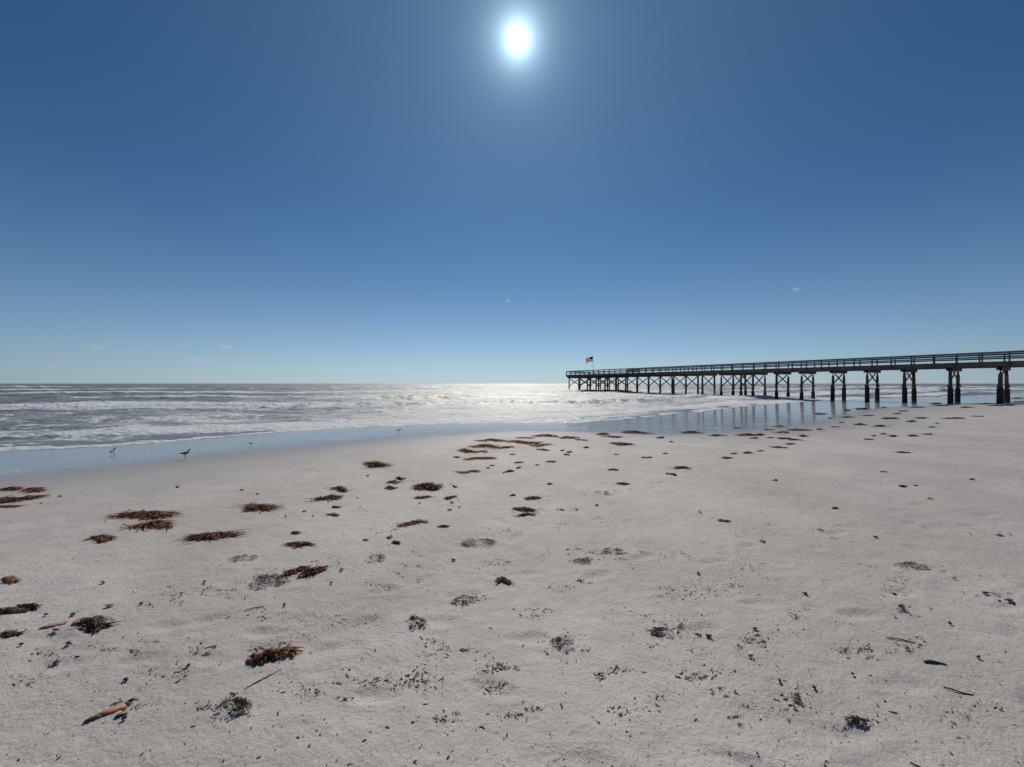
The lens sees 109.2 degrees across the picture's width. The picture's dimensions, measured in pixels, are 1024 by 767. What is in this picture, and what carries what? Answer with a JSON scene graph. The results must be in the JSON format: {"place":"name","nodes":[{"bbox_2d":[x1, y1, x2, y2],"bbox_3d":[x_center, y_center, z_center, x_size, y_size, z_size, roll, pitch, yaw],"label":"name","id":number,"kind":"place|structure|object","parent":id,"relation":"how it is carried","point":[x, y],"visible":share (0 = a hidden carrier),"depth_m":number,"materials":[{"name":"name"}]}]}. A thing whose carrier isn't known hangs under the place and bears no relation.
{"place":"outdoors","nodes":[
{"label":"outdoors","id":0,"kind":"place"},
{"bbox_2d":[0,393,1023,766],"bbox_3d":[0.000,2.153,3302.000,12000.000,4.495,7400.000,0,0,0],"label":"sand","id":1,"kind":"structure","parent":0,"point":[940,511],"depth_m":3.01,"materials":[{"name":"beige sand"}]},
{"bbox_2d":[1,575,20,583],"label":"seaweed clump","id":2,"kind":"object","parent":1,"relation":"on","point":[11,579],"visible":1,"depth_m":3.28,"materials":[{"name":"brown plant"}]},
{"bbox_2d":[0,504,23,507],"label":"seaweed clump","id":3,"kind":"object","parent":1,"relation":"on","point":[9,506],"visible":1,"depth_m":5.54,"materials":[{"name":"brown plant"}]},
{"bbox_2d":[0,486,24,490],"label":"seaweed clump","id":4,"kind":"object","parent":1,"relation":"on","point":[12,488],"visible":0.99,"depth_m":6.66,"materials":[{"name":"brown plant"}]},
{"bbox_2d":[0,605,28,613],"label":"seaweed clump","id":5,"kind":"object","parent":1,"relation":"on","point":[13,610],"visible":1,"depth_m":2.83,"materials":[{"name":"brown plant"}]},
{"bbox_2d":[0,628,29,636],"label":"seaweed clump","id":6,"kind":"object","parent":1,"relation":"on","point":[9,633],"visible":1,"depth_m":2.56,"materials":[{"name":"brown plant"}]},
{"bbox_2d":[0,494,49,502],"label":"seaweed clump","id":7,"kind":"object","parent":1,"relation":"on","point":[10,499],"visible":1,"depth_m":5.88,"materials":[{"name":"brown plant"}]},
{"bbox_2d":[15,602,41,611],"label":"seaweed clump","id":8,"kind":"object","parent":1,"relation":"on","point":[31,606],"visible":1,"depth_m":2.89,"materials":[{"name":"brown plant"}]},
{"bbox_2d":[12,487,48,493],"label":"seaweed clump","id":9,"kind":"object","parent":1,"relation":"on","point":[34,489],"visible":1,"depth_m":6.53,"materials":[{"name":"brown plant"}]},
{"bbox_2d":[39,621,66,628],"bbox_3d":[-3.359,1.766,2.669,0.133,0.016,0.068,0,0,-29],"label":"husk piece","id":10,"kind":"object","parent":1,"relation":"on","point":[54,624],"visible":1,"depth_m":2.66,"materials":[{"name":"brown plant"}]},
{"bbox_2d":[83,714,103,723],"bbox_3d":[-2.198,1.756,1.916,0.074,0.020,0.042,0,0,-42],"label":"bark piece","id":11,"kind":"object","parent":1,"relation":"on","point":[94,717],"visible":1,"depth_m":1.91,"materials":[{"name":"brown wood"}]},
{"bbox_2d":[69,615,121,635],"bbox_3d":[-3.059,1.751,2.678,0.334,0.069,0.174,0,0,18],"label":"seaweed clump","id":12,"kind":"object","parent":1,"relation":"on","point":[97,623],"visible":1,"depth_m":2.65,"materials":[{"name":"brown plant"}]},
{"bbox_2d":[83,533,118,542],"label":"seaweed clump","id":13,"kind":"object","parent":1,"relation":"on","point":[102,538],"visible":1,"depth_m":4.18,"materials":[{"name":"brown plant"}]},
{"bbox_2d":[95,704,130,714],"bbox_3d":[-2.148,1.756,1.961,0.136,0.018,0.053,0,0,-29],"label":"husk piece","id":14,"kind":"object","parent":1,"relation":"on","point":[114,709],"visible":1,"depth_m":1.96,"materials":[{"name":"brown plant"}]},
{"bbox_2d":[114,712,127,717],"bbox_3d":[-2.071,1.754,1.929,0.048,0.020,0.035,0,0,-29],"label":"bark piece","id":15,"kind":"object","parent":1,"relation":"on","point":[120,714],"visible":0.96,"depth_m":1.93,"materials":[{"name":"brown wood"}]},
{"bbox_2d":[101,509,183,522],"bbox_3d":[-5.032,1.789,4.969,1.116,0.089,0.490,0,0,8],"label":"seaweed clump","id":16,"kind":"object","parent":1,"relation":"on","point":[151,514],"visible":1,"depth_m":4.96,"materials":[{"name":"brown plant"}]},
{"bbox_2d":[120,519,185,531],"bbox_3d":[-4.569,1.772,4.588,0.822,0.088,0.425,0,0,0],"label":"seaweed clump","id":17,"kind":"object","parent":1,"relation":"on","point":[157,524],"visible":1,"depth_m":4.56,"materials":[{"name":"brown plant"}]},
{"bbox_2d":[172,529,247,543],"bbox_3d":[-3.473,1.769,4.261,0.815,0.078,0.394,0,0,-17],"label":"seaweed clump","id":18,"kind":"object","parent":1,"relation":"on","point":[208,536],"visible":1,"depth_m":4.22,"materials":[{"name":"brown plant"}]},
{"bbox_2d":[213,696,252,711],"bbox_3d":[-1.502,1.711,1.963,0.216,0.077,0.102,0,0,0],"label":"twig tuft","id":19,"kind":"object","parent":1,"relation":"on","point":[240,705],"visible":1,"depth_m":1.96,"materials":[{"name":"plant"}]},
{"bbox_2d":[229,554,257,560],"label":"twig tuft","id":20,"kind":"object","parent":1,"relation":"on","point":[243,556],"visible":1,"depth_m":3.68,"materials":[{"name":"grey plant"}]},
{"bbox_2d":[227,502,285,511],"bbox_3d":[-3.680,1.783,5.287,0.851,0.078,0.406,0,0,19],"label":"seaweed clump","id":21,"kind":"object","parent":1,"relation":"on","point":[257,506],"visible":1,"depth_m":5.23,"materials":[{"name":"brown plant"}]},
{"bbox_2d":[244,669,280,689],"bbox_3d":[-1.476,1.750,2.156,0.011,0.010,0.186,0,0,39],"label":"stick","id":22,"kind":"object","parent":1,"relation":"on","point":[260,679],"visible":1,"depth_m":2.14,"materials":[{"name":"grey wood"}]},
{"bbox_2d":[250,572,290,587],"bbox_3d":[-2.157,1.732,3.239,0.364,0.082,0.226,0,0,0],"label":"twig tuft","id":23,"kind":"object","parent":1,"relation":"on","point":[267,576],"visible":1,"depth_m":3.25,"materials":[{"name":"grey plant"}]},
{"bbox_2d":[245,641,304,664],"bbox_3d":[-1.519,1.733,2.333,0.228,0.071,0.317,0,0,45],"label":"seaweed clump","id":24,"kind":"object","parent":1,"relation":"on","point":[274,653],"visible":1,"depth_m":2.32,"materials":[{"name":"brown plant"}]},
{"bbox_2d":[283,565,310,575],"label":"seaweed clump","id":25,"kind":"object","parent":1,"relation":"on","point":[290,572],"visible":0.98,"depth_m":3.40,"materials":[{"name":"brown plant"}]},
{"bbox_2d":[282,541,316,548],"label":"seaweed clump","id":26,"kind":"object","parent":1,"relation":"on","point":[299,543],"visible":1,"depth_m":3.99,"materials":[{"name":"brown plant"}]},
{"bbox_2d":[296,565,329,578],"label":"seaweed clump","id":27,"kind":"object","parent":1,"relation":"on","point":[314,570],"visible":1,"depth_m":3.38,"materials":[{"name":"brown plant"}]},
{"bbox_2d":[307,494,344,501],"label":"seaweed clump","id":28,"kind":"object","parent":1,"relation":"on","point":[330,496],"visible":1,"depth_m":5.67,"materials":[{"name":"brown plant"}]},
{"bbox_2d":[327,513,339,515],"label":"seaweed clump","id":29,"kind":"object","parent":1,"relation":"on","point":[334,514],"visible":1,"depth_m":4.93,"materials":[{"name":"brown plant"}]},
{"bbox_2d":[327,486,353,491],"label":"seaweed clump","id":30,"kind":"object","parent":1,"relation":"on","point":[342,489],"visible":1,"depth_m":6.21,"materials":[{"name":"brown plant"}]},
{"bbox_2d":[367,552,386,559],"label":"twig tuft","id":31,"kind":"object","parent":1,"relation":"on","point":[380,557],"visible":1,"depth_m":3.63,"materials":[{"name":"grey plant"}]},
{"bbox_2d":[363,460,392,468],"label":"seaweed clump","id":32,"kind":"object","parent":1,"relation":"on","point":[371,464],"visible":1,"depth_m":8.19,"materials":[{"name":"brown plant"}]},
{"bbox_2d":[384,485,398,488],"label":"seaweed clump","id":33,"kind":"object","parent":1,"relation":"on","point":[389,487],"visible":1,"depth_m":6.27,"materials":[{"name":"brown plant"}]},
{"bbox_2d":[386,480,400,483],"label":"seaweed clump","id":34,"kind":"object","parent":1,"relation":"on","point":[394,481],"visible":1,"depth_m":6.67,"materials":[{"name":"brown plant"}]},
{"bbox_2d":[393,519,427,529],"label":"seaweed clump","id":35,"kind":"object","parent":1,"relation":"on","point":[414,522],"visible":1,"depth_m":4.61,"materials":[{"name":"brown plant"}]},
{"bbox_2d":[408,614,427,628],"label":"twig tuft","id":36,"kind":"object","parent":1,"relation":"on","point":[413,618],"visible":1,"depth_m":2.65,"materials":[{"name":"plant"}]},
{"bbox_2d":[414,495,434,498],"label":"seaweed clump","id":37,"kind":"object","parent":1,"relation":"on","point":[423,497],"visible":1,"depth_m":5.71,"materials":[{"name":"brown plant"}]},
{"bbox_2d":[409,482,443,490],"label":"seaweed clump","id":38,"kind":"object","parent":1,"relation":"on","point":[428,486],"visible":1,"depth_m":6.25,"materials":[{"name":"brown plant"}]},
{"bbox_2d":[451,595,475,605],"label":"twig tuft","id":39,"kind":"object","parent":1,"relation":"on","point":[470,597],"visible":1,"depth_m":2.93,"materials":[{"name":"grey plant"}]},
{"bbox_2d":[455,448,475,452],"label":"seaweed clump","id":40,"kind":"object","parent":1,"relation":"on","point":[464,450],"visible":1,"depth_m":9.98,"materials":[{"name":"brown plant"}]},
{"bbox_2d":[453,470,479,473],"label":"seaweed clump","id":41,"kind":"object","parent":1,"relation":"on","point":[464,472],"visible":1,"depth_m":7.50,"materials":[{"name":"brown plant"}]},
{"bbox_2d":[458,538,497,546],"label":"twig tuft","id":42,"kind":"object","parent":1,"relation":"on","point":[485,539],"visible":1,"depth_m":3.99,"materials":[{"name":"grey plant"}]},
{"bbox_2d":[463,456,496,460],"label":"seaweed clump","id":43,"kind":"object","parent":1,"relation":"on","point":[478,458],"visible":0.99,"depth_m":8.96,"materials":[{"name":"brown plant"}]},
{"bbox_2d":[468,444,499,449],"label":"seaweed clump","id":44,"kind":"object","parent":1,"relation":"on","point":[487,446],"visible":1,"depth_m":10.85,"materials":[{"name":"brown plant"}]},
{"bbox_2d":[474,438,508,441],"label":"seaweed clump","id":45,"kind":"object","parent":1,"relation":"on","point":[493,439],"visible":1,"depth_m":12.22,"materials":[{"name":"brown plant"}]},
{"bbox_2d":[495,576,513,584],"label":"seaweed clump","id":46,"kind":"object","parent":1,"relation":"on","point":[501,579],"visible":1,"depth_m":3.21,"materials":[{"name":"brown plant"}]},
{"bbox_2d":[0,426,1023,766],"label":"seaweed litter","id":47,"kind":"object","parent":1,"relation":"on","point":[522,646],"visible":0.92,"depth_m":2.25,"materials":[{"name":"brown plant"}]},
{"bbox_2d":[504,440,542,444],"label":"seaweed clump","id":48,"kind":"object","parent":1,"relation":"on","point":[523,442],"visible":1,"depth_m":11.45,"materials":[{"name":"brown plant"}]},
{"bbox_2d":[511,507,536,512],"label":"seaweed clump","id":49,"kind":"object","parent":1,"relation":"on","point":[525,509],"visible":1,"depth_m":5.04,"materials":[{"name":"black plant"}]},
{"bbox_2d":[519,512,535,516],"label":"seaweed clump","id":50,"kind":"object","parent":1,"relation":"on","point":[524,514],"visible":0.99,"depth_m":4.84,"materials":[{"name":"black plant"}]},
{"bbox_2d":[524,496,540,500],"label":"seaweed clump","id":51,"kind":"object","parent":1,"relation":"on","point":[532,497],"visible":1,"depth_m":5.60,"materials":[{"name":"brown plant"}]},
{"bbox_2d":[531,444,554,446],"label":"seaweed clump","id":52,"kind":"object","parent":1,"relation":"on","point":[538,445],"visible":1,"depth_m":10.91,"materials":[{"name":"brown plant"}]},
{"bbox_2d":[532,433,558,436],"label":"seaweed clump","id":53,"kind":"object","parent":1,"relation":"on","point":[545,435],"visible":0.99,"depth_m":13.41,"materials":[{"name":"brown plant"}]},
{"bbox_2d":[549,634,574,646],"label":"twig tuft","id":54,"kind":"object","parent":1,"relation":"on","point":[558,639],"visible":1,"depth_m":2.41,"materials":[{"name":"brown plant"}]},
{"bbox_2d":[558,436,581,438],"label":"seaweed clump","id":55,"kind":"object","parent":1,"relation":"on","point":[571,437],"visible":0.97,"depth_m":12.84,"materials":[{"name":"brown plant"}]},
{"bbox_2d":[568,558,594,562],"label":"twig tuft","id":56,"kind":"object","parent":1,"relation":"on","point":[587,560],"visible":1,"depth_m":3.56,"materials":[{"name":"plant"}]},
{"bbox_2d":[600,435,622,437],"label":"seaweed clump","id":57,"kind":"object","parent":1,"relation":"on","point":[612,436],"visible":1,"depth_m":13.32,"materials":[{"name":"brown plant"}]},
{"bbox_2d":[601,546,622,552],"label":"twig tuft","id":58,"kind":"object","parent":1,"relation":"on","point":[613,549],"visible":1,"depth_m":3.76,"materials":[{"name":"grey plant"}]},
{"bbox_2d":[609,442,634,445],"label":"seaweed clump","id":59,"kind":"object","parent":1,"relation":"on","point":[619,443],"visible":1,"depth_m":11.17,"materials":[{"name":"brown plant"}]},
{"bbox_2d":[622,430,652,433],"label":"seaweed clump","id":60,"kind":"object","parent":1,"relation":"on","point":[632,431],"visible":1,"depth_m":15.19,"materials":[{"name":"brown plant"}]},
{"bbox_2d":[645,626,668,635],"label":"twig tuft","id":61,"kind":"object","parent":1,"relation":"on","point":[659,629],"visible":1,"depth_m":2.53,"materials":[{"name":"brown plant"}]},
{"bbox_2d":[675,466,691,468],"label":"seaweed clump","id":62,"kind":"object","parent":1,"relation":"on","point":[678,467],"visible":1,"depth_m":7.69,"materials":[{"name":"brown plant"}]},
{"bbox_2d":[676,430,702,433],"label":"seaweed clump","id":63,"kind":"object","parent":1,"relation":"on","point":[689,431],"visible":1,"depth_m":15.13,"materials":[{"name":"brown plant"}]},
{"bbox_2d":[736,433,758,435],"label":"seaweed clump","id":64,"kind":"object","parent":1,"relation":"on","point":[747,434],"visible":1,"depth_m":13.75,"materials":[{"name":"brown plant"}]},
{"bbox_2d":[566,350,1023,403],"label":"pier","id":65,"kind":"structure","parent":1,"relation":"on","point":[1002,393],"depth_m":47.03,"materials":[{"name":"brown wood"}]},
{"bbox_2d":[586,357,592,362],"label":"flag","id":66,"kind":"object","parent":65,"relation":"on","point":[589,359],"visible":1,"depth_m":85.30,"materials":[{"name":"fabric"}]},
{"bbox_2d":[790,692,800,699],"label":"twig tuft","id":67,"kind":"object","parent":1,"relation":"on","point":[798,695],"visible":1,"depth_m":1.99,"materials":[{"name":"brown plant"}]},
{"bbox_2d":[788,429,813,430],"bbox_3d":[12.176,1.967,15.458,0.988,0.096,0.717,0,0,0],"label":"seaweed scrap","id":68,"kind":"object","parent":1,"relation":"on","point":[801,430],"visible":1,"depth_m":15.33,"materials":[{"name":"brown plant"}]},
{"bbox_2d":[844,714,870,725],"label":"twig tuft","id":69,"kind":"object","parent":1,"relation":"on","point":[858,719],"visible":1,"depth_m":1.85,"materials":[{"name":"brown plant"}]},
{"bbox_2d":[880,417,899,418],"bbox_3d":[20.355,1.868,19.581,0.826,0.137,0.764,0,0,33],"label":"seaweed scrap","id":70,"kind":"object","parent":1,"relation":"on","point":[889,418],"visible":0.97,"depth_m":19.59,"materials":[{"name":"brown plant"}]},
{"bbox_2d":[894,561,932,568],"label":"twig tuft","id":71,"kind":"object","parent":1,"relation":"on","point":[912,563],"visible":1,"depth_m":3.43,"materials":[{"name":"grey plant"}]},
{"bbox_2d":[923,659,947,665],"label":"leaf","id":72,"kind":"object","parent":1,"relation":"on","point":[931,661],"visible":1,"depth_m":2.23,"materials":[{"name":"black plant"}]},
{"bbox_2d":[940,417,965,418],"bbox_3d":[22.998,1.791,18.892,1.438,0.079,0.794,0,0,-30],"label":"seaweed scrap","id":73,"kind":"object","parent":1,"relation":"on","point":[955,418],"visible":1,"depth_m":18.72,"materials":[{"name":"brown plant"}]},
{"bbox_2d":[943,686,973,695],"bbox_3d":[2.482,1.709,2.022,0.115,0.013,0.016,0,0,26],"label":"stick","id":74,"kind":"object","parent":1,"relation":"on","point":[958,691],"visible":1,"depth_m":2.02,"materials":[{"name":"grey wood"}]},
{"bbox_2d":[0,384,1023,451],"bbox_3d":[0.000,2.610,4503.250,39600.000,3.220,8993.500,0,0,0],"label":"sea water","id":75,"kind":"structure","parent":0,"point":[49,416],"depth_m":30.59,"materials":[{"name":"liquid"}]},
{"bbox_2d":[0,0,1023,383],"label":"sky","id":76,"kind":"structure","parent":0,"point":[192,191],"materials":[{"name":"blue"}]}
]}

